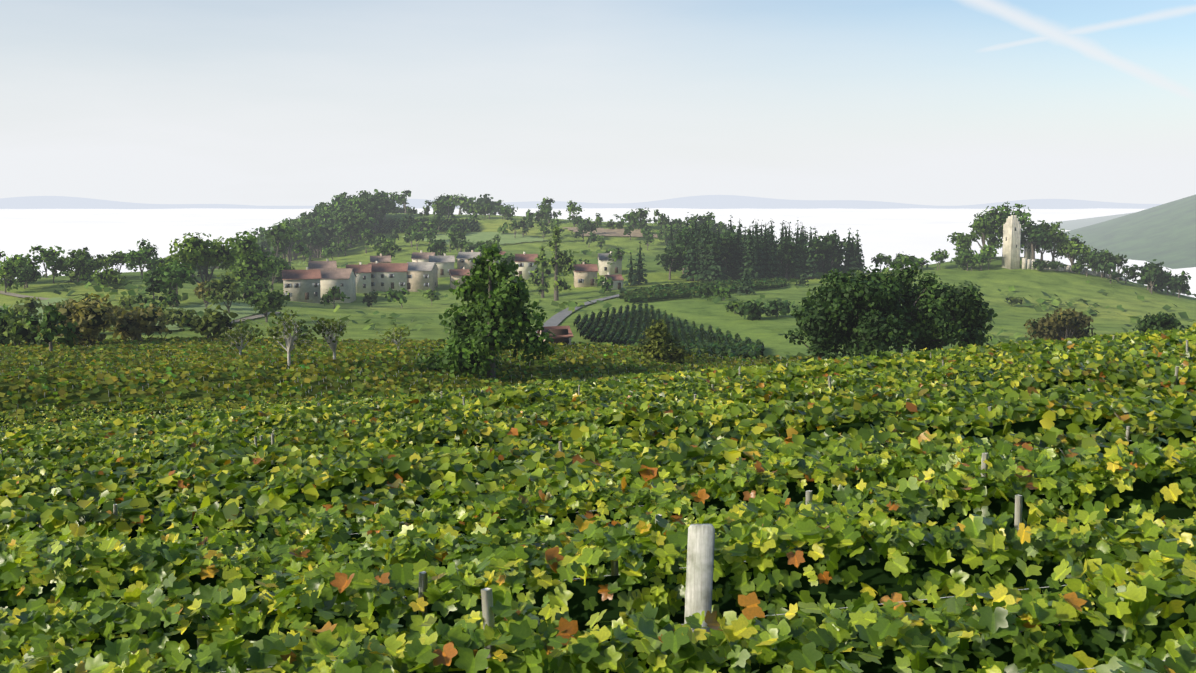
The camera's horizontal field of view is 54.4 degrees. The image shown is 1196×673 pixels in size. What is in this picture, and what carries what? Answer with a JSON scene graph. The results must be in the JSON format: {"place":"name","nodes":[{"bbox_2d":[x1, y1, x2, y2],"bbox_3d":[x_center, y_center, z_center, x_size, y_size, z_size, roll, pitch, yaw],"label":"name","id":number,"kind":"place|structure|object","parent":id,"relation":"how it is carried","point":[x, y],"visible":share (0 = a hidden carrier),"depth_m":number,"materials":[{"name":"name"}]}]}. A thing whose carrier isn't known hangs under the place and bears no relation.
{"place":"outdoors","nodes":[
{"label":"outdoors","id":0,"kind":"place"},
{"bbox_2d":[0,291,73,299],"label":"road","id":1,"kind":"structure","parent":0,"point":[16,295],"depth_m":306.33,"materials":[{"name":"grey asphalt"}]},
{"bbox_2d":[0,297,77,322],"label":"mown meadow","id":2,"kind":"structure","parent":0,"point":[50,301],"depth_m":290.50,"materials":[{"name":"green plant"}]},
{"bbox_2d":[0,306,281,322],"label":"dirt path","id":3,"kind":"structure","parent":0,"point":[252,317],"depth_m":264.17,"materials":[{"name":"beige"}]},
{"bbox_2d":[111,301,258,329],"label":"mown meadow","id":4,"kind":"structure","parent":0,"point":[241,310],"depth_m":278.70,"materials":[{"name":"green plant"}]},
{"bbox_2d":[221,307,404,365],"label":"small trees","id":5,"kind":"object","parent":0,"point":[289,342],"visible":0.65,"depth_m":114.43,"materials":[{"name":"plant"}]},
{"bbox_2d":[285,259,583,296],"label":"windows","id":6,"kind":"structure","parent":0,"point":[423,275],"depth_m":383.44,"materials":[{"name":"black glass"}]},
{"bbox_2d":[286,255,612,342],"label":"house windows","id":7,"kind":"structure","parent":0,"point":[382,284],"depth_m":383.24,"materials":[{"name":"black glass"}]},
{"bbox_2d":[402,232,547,246],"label":"mown meadow","id":8,"kind":"structure","parent":0,"point":[507,238],"depth_m":541.60,"materials":[{"name":"green plant"}]},
{"bbox_2d":[0,195,1161,208],"bbox_3d":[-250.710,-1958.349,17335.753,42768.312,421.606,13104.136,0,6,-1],"label":"hill","id":9,"kind":"structure","parent":0,"point":[689,202],"depth_m":23041.09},
{"bbox_2d":[536,287,648,332],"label":"village road","id":10,"kind":"structure","parent":0,"point":[557,318],"depth_m":287.15,"materials":[{"name":"grey asphalt"}]},
{"bbox_2d":[0,194,1195,359],"bbox_3d":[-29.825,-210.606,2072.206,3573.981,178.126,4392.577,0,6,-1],"label":"grassy hills","id":11,"kind":"structure","parent":0,"point":[1166,233],"depth_m":367.14,"materials":[{"name":"green plant"}]},
{"bbox_2d":[283,259,498,303],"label":"house walls","id":12,"kind":"structure","parent":11,"relation":"on","point":[298,294],"depth_m":341.54,"materials":[{"name":"beige paint"}]},
{"bbox_2d":[308,252,435,278],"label":"house roofs","id":13,"kind":"structure","parent":12,"relation":"on","point":[329,269],"depth_m":384.73,"materials":[{"name":"brown tile"}]},
{"bbox_2d":[0,337,793,421],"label":"vine patch stakes","id":14,"kind":"object","parent":11,"relation":"on","point":[323,370],"visible":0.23,"depth_m":119.48,"materials":[{"name":"wood"}]},
{"bbox_2d":[0,339,807,425],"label":"vine rows","id":15,"kind":"object","parent":11,"relation":"on","point":[556,371],"visible":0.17,"depth_m":101.68,"materials":[{"name":"green plant"}]},
{"bbox_2d":[0,217,812,427],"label":"vineyard","id":16,"kind":"object","parent":11,"relation":"on","point":[384,351],"visible":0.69,"depth_m":130.89,"materials":[{"name":"green plant"}]},
{"bbox_2d":[305,267,620,344],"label":"house doors","id":17,"kind":"structure","parent":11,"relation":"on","point":[559,332],"depth_m":341.81,"materials":[{"name":"brown wood"}]},
{"bbox_2d":[320,250,622,302],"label":"house walls","id":18,"kind":"structure","parent":11,"relation":"on","point":[352,286],"depth_m":383.49,"materials":[{"name":"beige paint"}]},
{"bbox_2d":[407,252,622,270],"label":"house roofs","id":19,"kind":"structure","parent":18,"relation":"on","point":[421,266],"depth_m":408.75,"materials":[{"name":"brown tile"}]},
{"bbox_2d":[379,250,596,344],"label":"house walls","id":20,"kind":"structure","parent":11,"relation":"on","point":[417,280],"depth_m":383.87,"materials":[{"name":"beige paint"}]},
{"bbox_2d":[282,251,623,337],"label":"roofs","id":21,"kind":"structure","parent":20,"relation":"on","point":[357,268],"depth_m":380.37,"materials":[{"name":"red tile"}]},
{"bbox_2d":[369,218,786,358],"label":"vineyard rows","id":22,"kind":"object","parent":11,"relation":"on","point":[638,299],"visible":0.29,"depth_m":320.21,"materials":[{"name":"green plant"}]},
{"bbox_2d":[0,335,1187,668],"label":"vine stakes","id":23,"kind":"object","parent":11,"relation":"on","point":[486,605],"visible":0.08,"depth_m":6.72,"materials":[{"name":"grey wood"}]},
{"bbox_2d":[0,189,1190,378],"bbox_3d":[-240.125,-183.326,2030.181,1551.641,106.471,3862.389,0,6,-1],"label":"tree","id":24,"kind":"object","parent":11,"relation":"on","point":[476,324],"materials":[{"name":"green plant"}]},
{"bbox_2d":[0,190,1187,373],"bbox_3d":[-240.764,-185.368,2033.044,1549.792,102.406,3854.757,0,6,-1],"label":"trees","id":25,"kind":"object","parent":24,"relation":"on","point":[22,331],"visible":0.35,"depth_m":356.19,"materials":[{"name":"green plant"}]},
{"bbox_2d":[0,357,1195,672],"bbox_3d":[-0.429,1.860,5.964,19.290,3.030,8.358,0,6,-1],"label":"vine leaves","id":26,"kind":"object","parent":11,"relation":"on","point":[368,577],"visible":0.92,"depth_m":6.35,"materials":[{"name":"green plant"}]},
{"bbox_2d":[0,341,1195,550],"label":"vine leaves","id":27,"kind":"object","parent":11,"relation":"on","point":[952,401],"visible":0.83,"depth_m":13.60,"materials":[{"name":"green plant"}]},
{"bbox_2d":[0,323,1195,448],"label":"vine leaves","id":28,"kind":"object","parent":11,"relation":"on","point":[130,425],"visible":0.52,"depth_m":30.13,"materials":[{"name":"green plant"}]},
{"bbox_2d":[36,433,1184,671],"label":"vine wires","id":29,"kind":"object","parent":11,"relation":"on","point":[744,561],"depth_m":7.34,"materials":[{"name":"grey metal"}]},
{"bbox_2d":[563,227,657,237],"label":"ruins","id":30,"kind":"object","parent":11,"relation":"on","point":[614,232],"visible":0.67,"depth_m":554.60,"materials":[{"name":"beige stone"}]},
{"bbox_2d":[26,249,1195,364],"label":"bushes","id":31,"kind":"object","parent":11,"relation":"on","point":[129,286],"depth_m":313.17,"materials":[{"name":"green plant"}]},
{"bbox_2d":[684,524,714,662],"bbox_3d":[0.518,1.865,6.240,0.200,1.742,0.075,0,6,-1],"label":"vine post","id":32,"kind":"object","parent":11,"relation":"on","point":[699,567],"visible":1,"depth_m":6.16,"materials":[{"name":"white wood"}]},
{"bbox_2d":[1002,215,1126,280],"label":"tower ruin","id":33,"kind":"object","parent":11,"relation":"on","point":[1010,255],"visible":0.6,"depth_m":406.59,"materials":[{"name":"beige stone"}]},
{"bbox_2d":[0,208,1195,297],"bbox_3d":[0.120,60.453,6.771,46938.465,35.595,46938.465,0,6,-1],"label":"water","id":34,"kind":"structure","parent":0,"point":[924,233],"depth_m":3670.46,"materials":[{"name":"liquid"}]},
{"bbox_2d":[0,0,1195,205],"label":"sky","id":35,"kind":"structure","parent":0,"point":[238,102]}
]}

